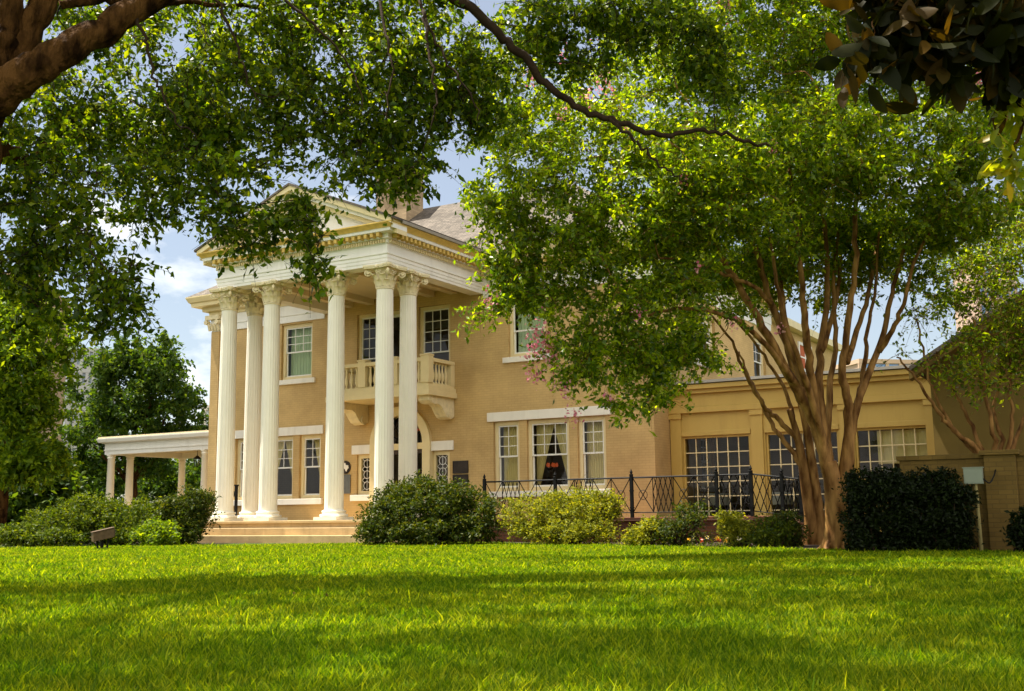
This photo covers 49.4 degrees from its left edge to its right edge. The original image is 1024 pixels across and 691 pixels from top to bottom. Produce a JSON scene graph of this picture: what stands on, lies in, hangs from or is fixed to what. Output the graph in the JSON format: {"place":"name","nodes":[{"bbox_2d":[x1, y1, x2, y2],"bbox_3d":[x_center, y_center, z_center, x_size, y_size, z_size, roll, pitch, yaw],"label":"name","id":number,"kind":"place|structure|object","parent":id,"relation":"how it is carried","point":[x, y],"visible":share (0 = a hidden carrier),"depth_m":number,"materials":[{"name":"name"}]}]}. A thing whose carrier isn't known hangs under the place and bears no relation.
{"place":"outdoors","nodes":[
{"label":"outdoors","id":0,"kind":"place"},
{"bbox_2d":[1,272,69,441],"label":"office tower","id":1,"kind":"structure","parent":0,"point":[60,397],"depth_m":168.15,"materials":[{"name":"grey glass"}]},
{"bbox_2d":[63,348,118,461],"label":"office tower","id":2,"kind":"structure","parent":0,"point":[85,372],"depth_m":189.18,"materials":[{"name":"grey glass"}]},
{"bbox_2d":[69,352,98,457],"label":"window","id":3,"kind":"structure","parent":2,"relation":"in","point":[84,374],"depth_m":189.51,"materials":[{"name":"grey glass"}]},
{"bbox_2d":[203,405,208,429],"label":"office tower","id":4,"kind":"structure","parent":0,"point":[207,411],"depth_m":129.68,"materials":[{"name":"grey glass"}]},
{"bbox_2d":[2,540,819,548],"bbox_3d":[1.657,5.264,30.243,56.000,0.001,25.276,-6,-10,30],"label":"planting bed","id":5,"kind":"object","parent":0,"point":[804,546],"visible":0.03,"depth_m":23.36,"materials":[{"name":"brown soil"}]},
{"bbox_2d":[0,275,93,543],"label":"leafy tree","id":6,"kind":"object","parent":5,"relation":"on","point":[31,457],"visible":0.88,"depth_m":32.62,"materials":[{"name":"green plant"}]},
{"bbox_2d":[6,463,96,526],"bbox_3d":[-17.603,5.837,39.938,5.784,4.139,4.290,-2,-9,6],"label":"bush","id":7,"kind":"object","parent":5,"relation":"on","point":[21,502],"visible":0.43,"depth_m":38.94,"materials":[{"name":"green plant"}]},
{"bbox_2d":[496,483,628,544],"bbox_3d":[1.127,3.747,24.558,3.065,1.397,2.170,1,-9,-10],"label":"light shrub","id":8,"kind":"object","parent":5,"relation":"on","point":[559,529],"visible":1,"depth_m":24.33,"materials":[{"name":"green plant"}]},
{"bbox_2d":[617,514,663,545],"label":"bed shrub","id":9,"kind":"object","parent":5,"relation":"on","point":[642,532],"visible":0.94,"depth_m":22.35,"materials":[{"name":"green plant"}]},
{"bbox_2d":[650,499,714,546],"bbox_3d":[3.433,3.623,22.612,1.453,1.016,1.420,1,-9,-8],"label":"bed shrub","id":10,"kind":"object","parent":5,"relation":"on","point":[681,528],"visible":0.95,"depth_m":22.39,"materials":[{"name":"green plant"}]},
{"bbox_2d":[602,80,835,544],"bbox_3d":[4.525,-0.719,22.980,5.668,9.861,3.768,-1,-9,3],"label":"crepe myrtle","id":11,"kind":"object","parent":5,"relation":"on","point":[813,509],"visible":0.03,"depth_m":22.53,"materials":[{"name":"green plant"}]},
{"bbox_2d":[708,504,760,546],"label":"bed shrub","id":12,"kind":"object","parent":5,"relation":"on","point":[735,522],"visible":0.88,"depth_m":21.85,"materials":[{"name":"green plant"}]},
{"bbox_2d":[451,0,1023,548],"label":"crepe myrtle","id":13,"kind":"object","parent":5,"relation":"on","point":[807,218],"visible":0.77,"depth_m":17.55,"materials":[{"name":"green plant"}]},
{"bbox_2d":[740,512,797,547],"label":"bed shrub","id":14,"kind":"object","parent":5,"relation":"on","point":[769,534],"visible":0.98,"depth_m":21.32,"materials":[{"name":"green plant"}]},
{"bbox_2d":[772,507,813,546],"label":"bed shrub","id":15,"kind":"object","parent":5,"relation":"on","point":[789,516],"visible":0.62,"depth_m":21.75,"materials":[{"name":"green plant"}]},
{"bbox_2d":[831,464,984,551],"bbox_3d":[6.308,2.620,17.777,2.306,1.480,1.198,-1,-9,1],"label":"clipped hedge","id":16,"kind":"object","parent":5,"relation":"on","point":[888,502],"visible":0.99,"depth_m":17.51,"materials":[{"name":"green plant"}]},
{"bbox_2d":[876,184,1023,453],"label":"crepe myrtle","id":17,"kind":"object","parent":5,"relation":"on","point":[1010,258],"visible":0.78,"depth_m":20.16,"materials":[{"name":"green plant"}]},
{"bbox_2d":[962,467,995,550],"bbox_3d":[7.563,2.610,17.736,0.738,1.338,0.322,2,-9,-18],"label":"utility box","id":18,"kind":"object","parent":5,"relation":"on","point":[973,475],"visible":0.95,"depth_m":17.69,"materials":[{"name":"paint"}]},
{"bbox_2d":[0,541,1023,690],"bbox_3d":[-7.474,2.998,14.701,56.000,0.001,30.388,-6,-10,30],"label":"lawn","id":19,"kind":"structure","parent":0,"point":[291,543],"depth_m":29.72,"materials":[{"name":"plant"}]},
{"bbox_2d":[0,490,114,547],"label":"hedge shrub","id":20,"kind":"object","parent":19,"relation":"on","point":[40,528],"visible":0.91,"depth_m":28.71,"materials":[{"name":"green plant"}]},
{"bbox_2d":[90,527,114,548],"bbox_3d":[-9.328,4.398,25.396,0.500,0.512,0.377,4,-10,-28],"label":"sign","id":21,"kind":"object","parent":19,"relation":"on","point":[101,534],"visible":0.96,"depth_m":25.29,"materials":[{"name":"paint"}]},
{"bbox_2d":[60,490,167,545],"bbox_3d":[-10.578,4.644,29.868,3.469,1.572,2.628,-2,-9,8],"label":"hedge shrub","id":22,"kind":"object","parent":19,"relation":"on","point":[123,518],"visible":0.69,"depth_m":29.33,"materials":[{"name":"green plant"}]},
{"bbox_2d":[128,516,183,545],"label":"hedge shrub","id":23,"kind":"object","parent":19,"relation":"on","point":[154,532],"visible":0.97,"depth_m":27.49,"materials":[{"name":"green plant"}]},
{"bbox_2d":[138,483,225,544],"bbox_3d":[-8.829,4.581,29.994,2.159,1.729,2.217,-6,-10,30],"label":"hedge shrub","id":24,"kind":"object","parent":19,"relation":"on","point":[189,512],"visible":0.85,"depth_m":29.60,"materials":[{"name":"green plant"}]},
{"bbox_2d":[0,0,769,372],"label":"shade tree","id":25,"kind":"object","parent":19,"relation":"on","point":[192,94],"visible":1,"depth_m":11.80,"materials":[{"name":"green plant"}]},
{"bbox_2d":[350,469,508,545],"bbox_3d":[-1.991,3.743,25.491,3.714,1.817,2.638,-6,-10,30],"label":"azalea","id":26,"kind":"object","parent":19,"relation":"on","point":[447,516],"visible":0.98,"depth_m":25.14,"materials":[{"name":"green plant"}]},
{"bbox_2d":[814,0,1023,202],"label":"magnolia tree","id":27,"kind":"object","parent":19,"relation":"on","point":[936,46],"visible":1,"depth_m":6.20,"materials":[{"name":"green plant"}]},
{"bbox_2d":[1000,505,1023,551],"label":"corner shrub","id":28,"kind":"object","parent":19,"relation":"on","point":[1015,532],"visible":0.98,"depth_m":16.55,"materials":[{"name":"green plant"}]},
{"bbox_2d":[0,0,1023,504],"label":"sky","id":29,"kind":"structure","parent":0,"point":[176,315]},
{"bbox_2d":[835,359,917,369],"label":"office tower","id":30,"kind":"structure","parent":0,"point":[855,364],"depth_m":159.94,"materials":[{"name":"beige concrete"}]},
{"bbox_2d":[866,364,898,367],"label":"window","id":31,"kind":"structure","parent":30,"relation":"in","point":[877,365],"depth_m":159.72,"materials":[{"name":"blue glass"}]},
{"bbox_2d":[896,449,1023,550],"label":"garden wall","id":32,"kind":"structure","parent":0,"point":[1001,492],"depth_m":18.06,"materials":[{"name":"brick"}]},
{"bbox_2d":[909,290,1023,454],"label":"annex building","id":33,"kind":"structure","parent":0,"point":[947,441],"depth_m":24.78,"materials":[{"name":"paint"}]},
{"bbox_2d":[953,263,1016,331],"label":"office tower","id":34,"kind":"structure","parent":0,"point":[973,305],"depth_m":210.48,"materials":[{"name":"beige concrete"}]},
{"bbox_2d":[980,268,1013,313],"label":"window","id":35,"kind":"structure","parent":34,"relation":"in","point":[985,268],"depth_m":209.16,"materials":[{"name":"grey glass"}]},
{"label":"ground","id":36,"kind":"structure","parent":0,"visible":0},
{"bbox_2d":[71,445,145,503],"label":"background tree","id":37,"kind":"object","parent":36,"relation":"on","point":[90,451],"visible":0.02,"depth_m":59.60,"materials":[{"name":"green plant"}]},
{"bbox_2d":[46,329,208,507],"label":"round tree","id":38,"kind":"object","parent":36,"relation":"on","point":[135,408],"visible":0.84,"depth_m":52.68,"materials":[{"name":"green plant"}]},
{"bbox_2d":[120,458,201,504],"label":"bush","id":39,"kind":"object","parent":36,"relation":"on","point":[193,475],"visible":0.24,"depth_m":64.63,"materials":[{"name":"green plant"}]},
{"bbox_2d":[96,166,934,543],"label":"mansion","id":40,"kind":"structure","parent":36,"relation":"on","point":[370,366],"depth_m":33.85,"materials":[{"name":"paint"}]},
{"bbox_2d":[193,451,200,466],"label":"hanging lantern","id":41,"kind":"object","parent":40,"relation":"hanging from","point":[198,458],"visible":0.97,"depth_m":45.09,"materials":[{"name":"black metal"}]},
{"bbox_2d":[234,485,238,514],"bbox_3d":[-8.439,4.771,33.778,0.292,1.090,0.100,-6,-10,30],"label":"scrolled handrail","id":42,"kind":"object","parent":40,"relation":"on","point":[236,499],"visible":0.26,"depth_m":33.73,"materials":[{"name":"black metal"}]},
{"bbox_2d":[237,439,243,499],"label":"window","id":43,"kind":"structure","parent":40,"relation":"in","point":[240,441],"depth_m":39.69,"materials":[{"name":"white paint"}]},
{"bbox_2d":[277,436,292,498],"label":"window","id":44,"kind":"structure","parent":40,"relation":"in","point":[289,439],"depth_m":38.82,"materials":[{"name":"white paint"}]},
{"bbox_2d":[279,322,315,385],"bbox_3d":[-7.424,0.309,38.999,1.760,2.127,0.519,-6,-10,30],"label":"window","id":45,"kind":"structure","parent":40,"relation":"in","point":[301,339],"depth_m":39.20,"materials":[{"name":"white paint"}]},
{"bbox_2d":[301,434,320,498],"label":"window","id":46,"kind":"structure","parent":40,"relation":"in","point":[316,438],"depth_m":38.19,"materials":[{"name":"white paint"}]},
{"bbox_2d":[344,461,350,493],"bbox_3d":[-5.545,4.384,37.077,0.430,1.085,0.041,-6,-10,30],"label":"historical marker","id":47,"kind":"object","parent":40,"relation":"attached to","point":[347,478],"visible":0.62,"depth_m":37.02,"materials":[{"name":"grey metal"}]},
{"bbox_2d":[359,313,375,359],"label":"window","id":48,"kind":"structure","parent":40,"relation":"in","point":[369,316],"depth_m":37.59,"materials":[{"name":"white paint"}]},
{"bbox_2d":[369,407,432,509],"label":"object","id":49,"kind":"structure","parent":40,"relation":"in","point":[424,447],"depth_m":35.77,"materials":[{"name":"paint"}]},
{"bbox_2d":[393,308,416,335],"bbox_3d":[-3.573,0.206,36.753,1.274,2.774,0.140,-6,-10,30],"label":"balcony door","id":50,"kind":"structure","parent":40,"relation":"in","point":[396,314],"depth_m":37.06,"materials":[{"name":"white paint"}]},
{"bbox_2d":[420,304,449,360],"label":"window","id":51,"kind":"structure","parent":40,"relation":"in","point":[441,307],"depth_m":36.26,"materials":[{"name":"white paint"}]},
{"bbox_2d":[453,460,467,473],"bbox_3d":[-1.612,3.801,34.847,0.560,0.390,0.049,-6,-10,30],"label":"wall plaque","id":52,"kind":"object","parent":40,"relation":"attached to","point":[460,466],"depth_m":34.83,"materials":[{"name":"brown metal"}]},
{"bbox_2d":[453,474,468,486],"bbox_3d":[-1.607,4.226,34.782,0.560,0.390,0.049,-6,-10,30],"label":"wall plaque","id":53,"kind":"object","parent":40,"relation":"attached to","point":[464,476],"depth_m":34.75,"materials":[{"name":"brown metal"}]},
{"bbox_2d":[495,421,519,490],"bbox_3d":[-0.034,3.418,34.315,0.914,2.124,0.330,-6,-10,30],"label":"window","id":54,"kind":"structure","parent":40,"relation":"in","point":[511,456],"depth_m":34.40,"materials":[{"name":"white paint"}]},
{"bbox_2d":[502,305,549,362],"bbox_3d":[0.547,-0.475,34.431,1.680,1.987,0.520,-6,-10,30],"label":"window","id":55,"kind":"structure","parent":40,"relation":"in","point":[522,330],"depth_m":34.62,"materials":[{"name":"white paint"}]},
{"bbox_2d":[528,418,569,490],"bbox_3d":[1.216,3.295,33.611,1.434,2.124,0.350,-6,-10,30],"label":"window","id":56,"kind":"structure","parent":40,"relation":"in","point":[544,428],"depth_m":33.73,"materials":[{"name":"white paint"}]},
{"bbox_2d":[546,436,557,470],"bbox_3d":[1.301,3.443,36.157,0.397,1.280,0.378,-6,-10,30],"label":"chandelier","id":57,"kind":"object","parent":40,"relation":"hanging from","point":[554,465],"visible":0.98,"depth_m":36.02,"materials":[{"name":"brown metal"}]},
{"bbox_2d":[579,416,606,488],"bbox_3d":[2.473,3.168,32.879,0.914,2.124,0.330,-6,-10,30],"label":"window","id":58,"kind":"structure","parent":40,"relation":"in","point":[596,432],"depth_m":32.95,"materials":[{"name":"white paint"}]},
{"bbox_2d":[694,321,720,370],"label":"window","id":59,"kind":"structure","parent":40,"relation":"in","point":[709,330],"depth_m":36.81,"materials":[{"name":"white paint"}]},
{"bbox_2d":[701,438,720,491],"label":"window","id":60,"kind":"structure","parent":40,"relation":"in","point":[704,484],"depth_m":35.72,"materials":[{"name":"grey glass"}]},
{"bbox_2d":[696,493,732,515],"bbox_3d":[6.202,4.931,34.212,1.200,0.760,1.200,-6,-10,30],"label":"dining table","id":61,"kind":"object","parent":40,"relation":"on","point":[726,500],"visible":0.49,"depth_m":33.77,"materials":[{"name":"fabric"}]},
{"bbox_2d":[683,434,750,515],"bbox_3d":[5.933,3.898,31.967,2.034,2.624,0.130,-6,-10,30],"label":"wing window","id":62,"kind":"structure","parent":40,"relation":"in","point":[686,467],"depth_m":32.09,"materials":[{"name":"paint"}]},
{"bbox_2d":[729,487,744,514],"bbox_3d":[6.858,4.772,33.850,0.420,0.950,0.400,-6,-10,30],"label":"dining chair","id":63,"kind":"object","parent":40,"relation":"on","point":[733,503],"visible":0.31,"depth_m":33.71,"materials":[{"name":"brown wood"}]},
{"bbox_2d":[744,487,749,515],"bbox_3d":[7.297,4.763,33.827,0.420,0.950,0.400,-6,-10,30],"label":"dining chair","id":64,"kind":"object","parent":40,"relation":"on","point":[746,491],"visible":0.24,"depth_m":33.89,"materials":[{"name":"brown wood"}]},
{"bbox_2d":[753,338,763,375],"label":"window","id":65,"kind":"structure","parent":40,"relation":"in","point":[760,357],"depth_m":41.41,"materials":[{"name":"white paint"}]},
{"bbox_2d":[772,492,796,511],"bbox_3d":[7.955,4.791,33.436,1.200,0.760,1.200,-6,-10,30],"label":"dining table","id":66,"kind":"object","parent":40,"relation":"on","point":[774,501],"visible":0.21,"depth_m":32.95,"materials":[{"name":"fabric"}]},
{"bbox_2d":[766,430,839,515],"bbox_3d":[8.077,3.684,30.739,2.034,2.624,0.130,-6,-10,30],"label":"wing window","id":67,"kind":"structure","parent":40,"relation":"in","point":[769,464],"depth_m":31.11,"materials":[{"name":"paint"}]},
{"bbox_2d":[855,425,927,479],"bbox_3d":[10.149,2.864,29.673,1.894,1.374,0.185,-6,-10,30],"label":"wing window","id":68,"kind":"structure","parent":40,"relation":"in","point":[891,443],"depth_m":29.69,"materials":[{"name":"paint"}]},
{"bbox_2d":[462,515,803,541],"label":"terrace","id":69,"kind":"structure","parent":36,"relation":"on","point":[709,525],"depth_m":26.56,"materials":[{"name":"red brick"}]},
{"bbox_2d":[482,465,803,522],"bbox_3d":[2.853,3.632,26.784,8.343,1.340,0.095,-6,-10,30],"label":"iron railing","id":70,"kind":"object","parent":69,"relation":"on","point":[751,493],"visible":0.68,"depth_m":25.91,"materials":[{"name":"black metal"}]}
]}

